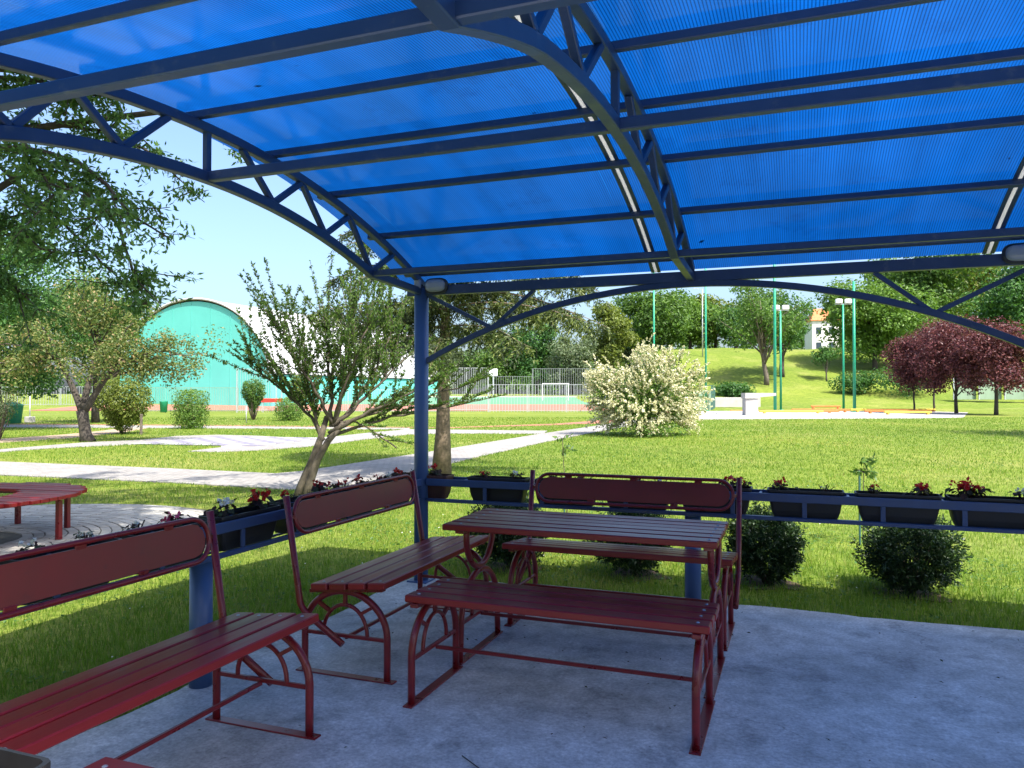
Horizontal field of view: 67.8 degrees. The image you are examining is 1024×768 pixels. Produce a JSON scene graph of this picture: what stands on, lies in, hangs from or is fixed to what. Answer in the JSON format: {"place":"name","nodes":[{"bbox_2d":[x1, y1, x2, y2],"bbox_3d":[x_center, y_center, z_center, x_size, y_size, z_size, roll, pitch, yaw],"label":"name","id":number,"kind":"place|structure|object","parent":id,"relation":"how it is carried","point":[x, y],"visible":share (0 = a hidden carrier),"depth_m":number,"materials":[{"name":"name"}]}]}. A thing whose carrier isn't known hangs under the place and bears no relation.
{"place":"outdoors","nodes":[
{"label":"outdoors","id":0,"kind":"place"},
{"bbox_2d":[0,428,145,442],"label":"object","id":1,"kind":"structure","parent":0,"point":[76,435],"depth_m":27.97,"materials":[{"name":"grey concrete"}]},
{"bbox_2d":[3,424,409,429],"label":"path","id":2,"kind":"structure","parent":0,"point":[135,426],"depth_m":35.60,"materials":[{"name":"grey concrete"}]},
{"bbox_2d":[0,429,546,451],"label":"footpath","id":3,"kind":"structure","parent":0,"point":[336,439],"depth_m":24.80,"materials":[{"name":"grey concrete"}]},
{"bbox_2d":[130,436,316,445],"bbox_3d":[-9.200,1.873,25.176,4.380,0.020,4.380,0,-1,13],"label":"chess board","id":4,"kind":"object","parent":3,"relation":"on","point":[235,441],"visible":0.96,"depth_m":24.59,"materials":[{"name":"white tile"}]},
{"bbox_2d":[0,422,624,489],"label":"path","id":5,"kind":"structure","parent":0,"point":[366,470],"depth_m":15.05,"materials":[{"name":"grey concrete"}]},
{"bbox_2d":[22,420,622,427],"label":"red track","id":6,"kind":"structure","parent":0,"point":[584,422],"depth_m":39.26,"materials":[{"name":"rubber"}]},
{"bbox_2d":[0,72,1009,393],"label":"sky","id":7,"kind":"structure","parent":0,"point":[235,232],"materials":[{"name":"blue"}]},
{"bbox_2d":[0,348,1023,754],"bbox_3d":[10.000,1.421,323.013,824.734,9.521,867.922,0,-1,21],"label":"lawn","id":8,"kind":"structure","parent":0,"point":[804,384],"depth_m":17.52,"materials":[{"name":"green plant"}]},
{"bbox_2d":[0,386,20,439],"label":"bare stemmed shrub","id":9,"kind":"object","parent":8,"relation":"on","point":[5,414],"visible":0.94,"depth_m":25.55,"materials":[{"name":"green plant"}]},
{"bbox_2d":[5,402,23,422],"bbox_3d":[-26.281,1.501,39.983,1.200,1.110,1.182,0,-1,-23],"label":"litter bin","id":10,"kind":"object","parent":8,"relation":"on","point":[17,418],"visible":0.48,"depth_m":39.79,"materials":[{"name":"green paint"}]},
{"bbox_2d":[0,218,116,416],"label":"maple tree","id":11,"kind":"object","parent":8,"relation":"on","point":[4,322],"visible":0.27,"depth_m":33.49,"materials":[{"name":"green plant"}]},
{"bbox_2d":[0,504,205,554],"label":"paved circle","id":12,"kind":"object","parent":8,"relation":"on","point":[38,522],"visible":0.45,"depth_m":9.19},
{"bbox_2d":[0,482,86,539],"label":"tree bench","id":13,"kind":"object","parent":12,"relation":"on","point":[27,493],"visible":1,"depth_m":8.14,"materials":[{"name":"red paint"}]},
{"bbox_2d":[45,274,160,422],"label":"maple tree","id":14,"kind":"object","parent":8,"relation":"on","point":[95,416],"visible":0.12,"depth_m":41.78,"materials":[{"name":"green plant"}]},
{"bbox_2d":[0,264,227,441],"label":"crab apple tree","id":15,"kind":"object","parent":8,"relation":"on","point":[122,362],"visible":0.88,"depth_m":24.84,"materials":[{"name":"green plant"}]},
{"bbox_2d":[0,69,244,356],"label":"shade tree","id":16,"kind":"object","parent":8,"relation":"on","point":[31,160],"visible":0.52,"depth_m":7.82,"materials":[{"name":"green plant"}]},
{"bbox_2d":[93,370,154,433],"bbox_3d":[-15.081,0.726,29.623,2.213,2.518,2.177,0,-1,0],"label":"round shrub","id":17,"kind":"object","parent":8,"relation":"on","point":[116,415],"visible":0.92,"depth_m":29.18,"materials":[{"name":"green plant"}]},
{"bbox_2d":[170,388,210,428],"bbox_3d":[-14.556,1.145,34.491,1.513,1.886,1.514,0,-1,0],"label":"clipped shrub","id":18,"kind":"object","parent":8,"relation":"on","point":[196,411],"visible":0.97,"depth_m":34.17,"materials":[{"name":"green plant"}]},
{"bbox_2d":[143,387,238,411],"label":"fence","id":19,"kind":"object","parent":8,"relation":"on","point":[214,410],"visible":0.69,"depth_m":69.98,"materials":[{"name":"metal"}]},
{"bbox_2d":[240,376,265,419],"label":"vase shrub","id":20,"kind":"object","parent":8,"relation":"on","point":[254,399],"visible":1,"depth_m":46.71,"materials":[{"name":"green plant"}]},
{"bbox_2d":[236,369,276,412],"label":"fence","id":21,"kind":"object","parent":8,"relation":"on","point":[240,391],"visible":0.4,"depth_m":66.49,"materials":[{"name":"metal"}]},
{"bbox_2d":[120,297,437,405],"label":"sports hall","id":22,"kind":"structure","parent":8,"relation":"on","point":[193,317],"depth_m":84.00,"materials":[{"name":"teal metal"}]},
{"bbox_2d":[273,397,303,420],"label":"ball shrub","id":23,"kind":"object","parent":8,"relation":"on","point":[286,409],"visible":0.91,"depth_m":44.63,"materials":[{"name":"green plant"}]},
{"bbox_2d":[31,404,599,410],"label":"red court","id":24,"kind":"object","parent":8,"relation":"on","point":[551,407],"visible":0.27,"depth_m":77.78,"materials":[{"name":"rubber"}]},
{"bbox_2d":[281,390,435,411],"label":"fence","id":25,"kind":"object","parent":8,"relation":"on","point":[361,402],"visible":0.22,"depth_m":68.47,"materials":[{"name":"metal"}]},
{"bbox_2d":[205,244,512,495],"bbox_3d":[-2.231,-0.168,11.222,4.500,3.829,2.071,0,-1,0],"label":"multi stem tree","id":26,"kind":"object","parent":8,"relation":"on","point":[346,366],"visible":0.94,"depth_m":11.06,"materials":[{"name":"green plant"}]},
{"bbox_2d":[319,397,587,403],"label":"green court","id":27,"kind":"object","parent":8,"relation":"on","point":[551,400],"visible":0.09,"depth_m":93.47,"materials":[{"name":"rubber"}]},
{"bbox_2d":[305,230,614,473],"bbox_3d":[-0.975,-3.727,14.609,5.892,11.008,5.241,0,-1,0],"label":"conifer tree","id":28,"kind":"object","parent":8,"relation":"on","point":[474,305],"visible":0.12,"depth_m":13.90,"materials":[{"name":"green plant"}]},
{"bbox_2d":[449,348,478,393],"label":"broadleaf tree","id":29,"kind":"object","parent":8,"relation":"on","point":[461,379],"visible":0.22,"depth_m":129.50,"materials":[{"name":"green plant"}]},
{"bbox_2d":[450,368,488,411],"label":"fence","id":30,"kind":"object","parent":8,"relation":"on","point":[471,409],"visible":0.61,"depth_m":69.48,"materials":[{"name":"metal"}]},
{"bbox_2d":[460,331,526,393],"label":"broadleaf tree","id":31,"kind":"object","parent":8,"relation":"on","point":[500,372],"visible":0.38,"depth_m":125.20,"materials":[{"name":"green plant"}]},
{"bbox_2d":[1,317,986,393],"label":"wood","id":32,"kind":"object","parent":8,"relation":"on","point":[800,341],"visible":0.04,"depth_m":182.97,"materials":[{"name":"green plant"}]},
{"bbox_2d":[0,507,1022,701],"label":"clover","id":33,"kind":"object","parent":8,"relation":"on","point":[62,615],"visible":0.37,"depth_m":6.03,"materials":[{"name":"green plant"}]},
{"bbox_2d":[485,562,541,573],"bbox_3d":[0.017,1.634,6.750,0.518,0.026,0.493,0,-1,-10],"label":"soil patch","id":34,"kind":"object","parent":8,"relation":"on","point":[499,566],"visible":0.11,"depth_m":6.73,"materials":[{"name":"brown soil"}]},
{"bbox_2d":[467,492,548,570],"bbox_3d":[-0.056,1.260,6.725,0.815,0.782,0.831,0,-1,-14],"label":"evergreen bush","id":35,"kind":"object","parent":34,"relation":"on","point":[499,552],"visible":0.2,"depth_m":6.56,"materials":[{"name":"green plant"}]},
{"bbox_2d":[36,578,1023,767],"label":"concrete slab","id":36,"kind":"structure","parent":8,"relation":"on","point":[795,689],"depth_m":3.70,"materials":[{"name":"grey concrete"}]},
{"bbox_2d":[84,757,153,767],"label":"bench","id":37,"kind":"object","parent":36,"relation":"on","point":[106,762],"visible":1,"depth_m":2.04,"materials":[{"name":"red paint"}]},
{"bbox_2d":[0,510,320,759],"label":"bench","id":38,"kind":"object","parent":36,"relation":"on","point":[35,722],"visible":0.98,"depth_m":2.91,"materials":[{"name":"red paint"}]},
{"bbox_2d":[0,479,422,688],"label":"railing","id":39,"kind":"object","parent":36,"relation":"on","point":[200,594],"visible":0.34,"depth_m":3.92,"materials":[{"name":"blue metal"}]},
{"bbox_2d":[0,530,121,605],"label":"flower box","id":40,"kind":"object","parent":39,"relation":"attached to","point":[36,545],"visible":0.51,"depth_m":3.21,"materials":[{"name":"black plastic"}]},
{"bbox_2d":[117,511,207,574],"bbox_3d":[-1.716,0.761,3.756,0.172,0.261,0.500,0,-1,21],"label":"flower box","id":41,"kind":"object","parent":39,"relation":"attached to","point":[170,517],"visible":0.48,"depth_m":3.78,"materials":[{"name":"black plastic"}]},
{"bbox_2d":[198,488,281,550],"bbox_3d":[-1.528,0.750,4.266,0.258,0.297,0.538,0,-1,21],"label":"flower box","id":42,"kind":"object","parent":39,"relation":"attached to","point":[227,541],"visible":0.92,"depth_m":4.26,"materials":[{"name":"black plastic"}]},
{"bbox_2d":[267,479,335,533],"bbox_3d":[-1.306,0.762,4.837,0.179,0.289,0.572,0,-1,21],"label":"flower box","id":43,"kind":"object","parent":39,"relation":"attached to","point":[281,526],"visible":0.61,"depth_m":4.68,"materials":[{"name":"black plastic"}]},
{"bbox_2d":[329,474,377,518],"bbox_3d":[-1.125,0.779,5.329,0.174,0.269,0.500,0,-1,21],"label":"flower box","id":44,"kind":"object","parent":39,"relation":"attached to","point":[338,484],"visible":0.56,"depth_m":5.37,"materials":[{"name":"black plastic"}]},
{"bbox_2d":[372,467,410,507],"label":"flower box","id":45,"kind":"object","parent":39,"relation":"attached to","point":[396,470],"visible":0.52,"depth_m":5.90,"materials":[{"name":"black plastic"}]},
{"bbox_2d":[283,471,491,684],"bbox_3d":[-0.682,1.092,4.714,0.662,0.953,1.484,0,-1,21],"label":"bench","id":46,"kind":"object","parent":36,"relation":"on","point":[381,574],"visible":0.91,"depth_m":4.37,"materials":[{"name":"red paint"}]},
{"bbox_2d":[0,0,1023,583],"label":"pavilion","id":47,"kind":"structure","parent":36,"relation":"on","point":[414,144],"depth_m":3.80,"materials":[{"name":"blue paint"}]},
{"bbox_2d":[425,278,447,293],"bbox_3d":[-0.612,-0.785,6.074,0.196,0.124,0.070,0,-1,21],"label":"wall lamp","id":48,"kind":"object","parent":47,"relation":"attached to","point":[436,285],"visible":1,"depth_m":6.05,"materials":[{"name":"plastic"}]},
{"bbox_2d":[1001,243,1023,263],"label":"wall lamp","id":49,"kind":"object","parent":47,"relation":"attached to","point":[1013,253],"visible":1,"depth_m":4.66,"materials":[{"name":"plastic"}]},
{"bbox_2d":[403,578,718,755],"bbox_3d":[0.236,1.294,3.693,1.464,0.519,0.600,0,-1,21],"label":"bench","id":50,"kind":"object","parent":36,"relation":"on","point":[697,619],"visible":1,"depth_m":3.64,"materials":[{"name":"red paint"}]},
{"bbox_2d":[442,508,728,699],"bbox_3d":[0.423,1.172,4.308,1.506,0.780,0.650,0,-1,21],"label":"table","id":51,"kind":"object","parent":36,"relation":"on","point":[707,535],"visible":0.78,"depth_m":4.23,"materials":[{"name":"red paint"}]},
{"bbox_2d":[502,470,741,650],"bbox_3d":[0.720,1.096,5.015,1.484,0.953,0.662,0,-1,21],"label":"bench","id":52,"kind":"object","parent":36,"relation":"on","point":[697,492],"visible":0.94,"depth_m":5.12,"materials":[{"name":"red paint"}]},
{"bbox_2d":[425,477,1023,598],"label":"railing","id":53,"kind":"object","parent":36,"relation":"on","point":[692,580],"visible":0.71,"depth_m":5.15,"materials":[{"name":"metal"}]},
{"bbox_2d":[399,463,453,498],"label":"flower box","id":54,"kind":"object","parent":53,"relation":"attached to","point":[441,492],"visible":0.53,"depth_m":6.13,"materials":[{"name":"brown plastic"}]},
{"bbox_2d":[467,470,529,502],"bbox_3d":[-0.105,0.797,6.005,0.490,0.252,0.168,0,-1,21],"label":"flower box","id":55,"kind":"object","parent":53,"relation":"attached to","point":[507,495],"visible":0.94,"depth_m":5.94,"materials":[{"name":"black plastic"}]},
{"bbox_2d":[535,475,595,506],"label":"flower box","id":56,"kind":"object","parent":53,"relation":"attached to","point":[538,499],"visible":0.2,"depth_m":5.77,"materials":[{"name":"black plastic"}]},
{"bbox_2d":[607,479,668,509],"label":"flower box","id":57,"kind":"object","parent":53,"relation":"attached to","point":[638,503],"visible":0.06,"depth_m":5.55,"materials":[{"name":"black plastic"}]},
{"bbox_2d":[683,475,757,514],"bbox_3d":[1.470,0.775,5.421,0.540,0.280,0.191,0,-1,21],"label":"flower box","id":58,"kind":"object","parent":53,"relation":"attached to","point":[746,487],"visible":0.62,"depth_m":5.34,"materials":[{"name":"black plastic"}]},
{"bbox_2d":[764,476,844,519],"bbox_3d":[1.990,0.778,5.221,0.524,0.269,0.175,0,-1,21],"label":"flower box","id":59,"kind":"object","parent":53,"relation":"attached to","point":[816,511],"visible":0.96,"depth_m":5.17,"materials":[{"name":"black plastic"}]},
{"bbox_2d":[854,482,942,524],"bbox_3d":[2.537,0.774,5.021,0.510,0.271,0.187,0,-1,21],"label":"flower box","id":60,"kind":"object","parent":53,"relation":"attached to","point":[905,515],"visible":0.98,"depth_m":4.95,"materials":[{"name":"black plastic"}]},
{"bbox_2d":[940,476,1023,528],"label":"flower box","id":61,"kind":"object","parent":53,"relation":"attached to","point":[995,519],"visible":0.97,"depth_m":4.79,"materials":[{"name":"black plastic"}]},
{"bbox_2d":[502,322,563,393],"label":"broadleaf tree","id":62,"kind":"object","parent":8,"relation":"on","point":[538,344],"visible":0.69,"depth_m":122.08,"materials":[{"name":"green plant"}]},
{"bbox_2d":[489,384,605,411],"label":"fence","id":63,"kind":"object","parent":8,"relation":"on","point":[517,395],"visible":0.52,"depth_m":67.97,"materials":[{"name":"metal"}]},
{"bbox_2d":[532,369,595,396],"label":"fence","id":64,"kind":"object","parent":8,"relation":"on","point":[553,382],"visible":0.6,"depth_m":106.00,"materials":[{"name":"metal"}]},
{"bbox_2d":[542,332,598,394],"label":"willow tree","id":65,"kind":"object","parent":8,"relation":"on","point":[570,357],"visible":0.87,"depth_m":112.22,"materials":[{"name":"green plant"}]},
{"bbox_2d":[576,301,641,371],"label":"broadleaf tree","id":66,"kind":"object","parent":8,"relation":"on","point":[614,321],"visible":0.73,"depth_m":120.20,"materials":[{"name":"green plant"}]},
{"bbox_2d":[610,322,667,367],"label":"broadleaf tree","id":67,"kind":"object","parent":8,"relation":"on","point":[627,352],"visible":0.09,"depth_m":148.12,"materials":[{"name":"green plant"}]},
{"bbox_2d":[607,567,671,582],"bbox_3d":[1.010,1.630,6.484,0.493,0.027,0.531,0,-1,-26],"label":"soil patch","id":68,"kind":"object","parent":8,"relation":"on","point":[635,579],"visible":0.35,"depth_m":6.43,"materials":[{"name":"brown soil"}]},
{"bbox_2d":[582,501,677,577],"bbox_3d":[1.037,1.250,6.490,0.752,0.779,0.730,1,-1,-40],"label":"evergreen bush","id":69,"kind":"object","parent":68,"relation":"on","point":[635,566],"visible":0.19,"depth_m":6.34,"materials":[{"name":"green plant"}]},
{"bbox_2d":[579,332,713,437],"bbox_3d":[4.947,0.062,28.549,5.079,4.078,4.476,0,-1,18],"label":"blossoming shrub","id":70,"kind":"object","parent":8,"relation":"on","point":[619,389],"visible":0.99,"depth_m":27.99,"materials":[{"name":"white plant"}]},
{"bbox_2d":[610,288,693,351],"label":"broadleaf tree","id":71,"kind":"object","parent":8,"relation":"on","point":[670,316],"visible":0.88,"depth_m":129.02,"materials":[{"name":"green plant"}]},
{"bbox_2d":[674,291,723,348],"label":"broadleaf tree","id":72,"kind":"object","parent":8,"relation":"on","point":[695,310],"visible":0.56,"depth_m":137.41,"materials":[{"name":"green plant"}]},
{"bbox_2d":[705,269,708,410],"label":"green pole","id":73,"kind":"object","parent":8,"relation":"on","point":[706,343],"visible":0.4,"depth_m":71.99,"materials":[{"name":"metal"}]},
{"bbox_2d":[692,293,737,347],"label":"broadleaf tree","id":74,"kind":"object","parent":8,"relation":"on","point":[713,301],"visible":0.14,"depth_m":140.84,"materials":[{"name":"green plant"}]},
{"bbox_2d":[714,303,753,347],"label":"broadleaf tree","id":75,"kind":"object","parent":8,"relation":"on","point":[724,333],"visible":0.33,"depth_m":134.37,"materials":[{"name":"green plant"}]},
{"bbox_2d":[712,381,756,396],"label":"bush","id":76,"kind":"object","parent":8,"relation":"on","point":[732,389],"visible":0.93,"depth_m":87.33,"materials":[{"name":"green plant"}]},
{"bbox_2d":[715,397,760,406],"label":"retaining wall","id":77,"kind":"structure","parent":8,"relation":"on","point":[728,401],"depth_m":78.83,"materials":[{"name":"grey concrete"}]},
{"bbox_2d":[700,279,816,384],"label":"ash tree","id":78,"kind":"object","parent":8,"relation":"on","point":[759,323],"visible":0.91,"depth_m":94.20,"materials":[{"name":"green plant"}]},
{"bbox_2d":[742,288,792,346],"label":"broadleaf tree","id":79,"kind":"object","parent":8,"relation":"on","point":[770,294],"visible":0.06,"depth_m":145.01,"materials":[{"name":"green plant"}]},
{"bbox_2d":[733,574,804,590],"bbox_3d":[2.038,1.625,6.178,0.486,0.028,0.573,0,-1,-24],"label":"soil patch","id":80,"kind":"object","parent":8,"relation":"on","point":[756,580],"visible":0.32,"depth_m":6.15,"materials":[{"name":"brown soil"}]},
{"bbox_2d":[722,501,809,587],"bbox_3d":[2.068,1.290,6.199,0.718,0.766,0.702,-1,-1,40],"label":"evergreen bush","id":81,"kind":"object","parent":80,"relation":"on","point":[782,543],"visible":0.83,"depth_m":6.03,"materials":[{"name":"green plant"}]},
{"bbox_2d":[772,305,788,409],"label":"green pole","id":82,"kind":"object","parent":8,"relation":"on","point":[785,307],"visible":0.8,"depth_m":72.95,"materials":[{"name":"metal"}]},
{"bbox_2d":[757,290,817,376],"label":"ash tree","id":83,"kind":"object","parent":8,"relation":"on","point":[783,300],"visible":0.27,"depth_m":98.22,"materials":[{"name":"green plant"}]},
{"bbox_2d":[670,411,967,419],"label":"concrete pad","id":84,"kind":"object","parent":8,"relation":"on","point":[815,415],"visible":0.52,"depth_m":55.85,"materials":[{"name":"grey concrete"}]},
{"bbox_2d":[741,393,775,414],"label":"concrete block","id":85,"kind":"structure","parent":84,"relation":"on","point":[749,406],"depth_m":56.58,"materials":[{"name":"grey concrete"}]},
{"bbox_2d":[773,265,776,409],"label":"green pole","id":86,"kind":"object","parent":84,"relation":"on","point":[774,356],"visible":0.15,"depth_m":67.97,"materials":[{"name":"metal"}]},
{"bbox_2d":[851,281,855,411],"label":"green pole","id":87,"kind":"object","parent":84,"relation":"on","point":[854,350],"visible":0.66,"depth_m":67.95,"materials":[{"name":"metal"}]},
{"bbox_2d":[879,332,947,409],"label":"purple plum","id":88,"kind":"object","parent":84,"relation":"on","point":[906,376],"visible":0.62,"depth_m":65.52,"materials":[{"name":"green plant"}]},
{"bbox_2d":[805,309,838,348],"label":"house","id":89,"kind":"structure","parent":8,"relation":"on","point":[811,341],"depth_m":162.04,"materials":[{"name":"white paint"}]},
{"bbox_2d":[809,344,845,380],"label":"tree","id":90,"kind":"object","parent":8,"relation":"on","point":[824,353],"visible":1,"depth_m":97.10,"materials":[{"name":"green plant"}]},
{"bbox_2d":[835,299,851,408],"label":"green pole","id":91,"kind":"object","parent":8,"relation":"on","point":[840,301],"visible":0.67,"depth_m":72.98,"materials":[{"name":"metal"}]},
{"bbox_2d":[827,370,883,394],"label":"bush","id":92,"kind":"object","parent":8,"relation":"on","point":[863,381],"visible":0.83,"depth_m":89.19,"materials":[{"name":"green plant"}]},
{"bbox_2d":[847,452,878,543],"bbox_3d":[3.605,1.171,7.830,0.329,0.966,0.244,0,-1,13],"label":"staked sapling","id":93,"kind":"object","parent":8,"relation":"on","point":[863,471],"visible":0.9,"depth_m":7.82,"materials":[{"name":"green plant"}]},
{"bbox_2d":[814,275,947,369],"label":"broadleaf tree","id":94,"kind":"object","parent":8,"relation":"on","point":[876,335],"visible":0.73,"depth_m":101.72,"materials":[{"name":"green plant"}]},
{"bbox_2d":[865,365,928,398],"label":"bush","id":95,"kind":"object","parent":8,"relation":"on","point":[886,382],"visible":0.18,"depth_m":88.05,"materials":[{"name":"green plant"}]},
{"bbox_2d":[873,588,951,602],"bbox_3d":[3.027,1.620,5.837,0.492,0.029,0.555,0,-1,-12],"label":"soil patch","id":96,"kind":"object","parent":8,"relation":"on","point":[918,592],"visible":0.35,"depth_m":5.79,"materials":[{"name":"brown soil"}]},
{"bbox_2d":[850,514,974,599],"bbox_3d":[3.054,1.295,5.880,0.857,0.695,0.841,0,-1,-24],"label":"evergreen bush","id":97,"kind":"object","parent":96,"relation":"on","point":[890,553],"visible":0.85,"depth_m":5.70,"materials":[{"name":"green plant"}]},
{"bbox_2d":[864,253,992,324],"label":"broadleaf tree","id":98,"kind":"object","parent":8,"relation":"on","point":[941,284],"visible":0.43,"depth_m":111.41,"materials":[{"name":"green plant"}]},
{"bbox_2d":[901,314,985,413],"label":"purple plum","id":99,"kind":"object","parent":8,"relation":"on","point":[934,341],"visible":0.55,"depth_m":61.84,"materials":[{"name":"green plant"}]},
{"bbox_2d":[927,267,1005,330],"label":"broadleaf tree","id":100,"kind":"object","parent":8,"relation":"on","point":[976,283],"visible":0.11,"depth_m":122.16,"materials":[{"name":"green plant"}]},
{"bbox_2d":[940,315,1023,414],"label":"purple plum","id":101,"kind":"object","parent":8,"relation":"on","point":[995,360],"visible":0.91,"depth_m":57.11,"materials":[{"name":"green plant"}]},
{"bbox_2d":[953,378,1023,399],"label":"board fence","id":102,"kind":"object","parent":8,"relation":"on","point":[988,394],"visible":0.41,"depth_m":83.47,"materials":[{"name":"metal"}]},
{"bbox_2d":[960,266,1023,373],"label":"broadleaf tree","id":103,"kind":"object","parent":8,"relation":"on","point":[1008,303],"visible":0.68,"depth_m":96.99,"materials":[{"name":"green plant"}]},
{"bbox_2d":[689,385,714,409],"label":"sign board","id":104,"kind":"object","parent":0,"point":[709,402],"visible":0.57,"depth_m":73.97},
{"bbox_3d":[-1.370,1.104,1.321,2.000,0.830,0.105,0,-1,21],"label":"railing","id":105,"kind":"object","parent":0,"visible":0},
{"bbox_2d":[0,747,50,767],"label":"flower box","id":106,"kind":"object","parent":105,"relation":"attached to","point":[10,758],"visible":1,"depth_m":1.37,"materials":[{"name":"black plastic"}]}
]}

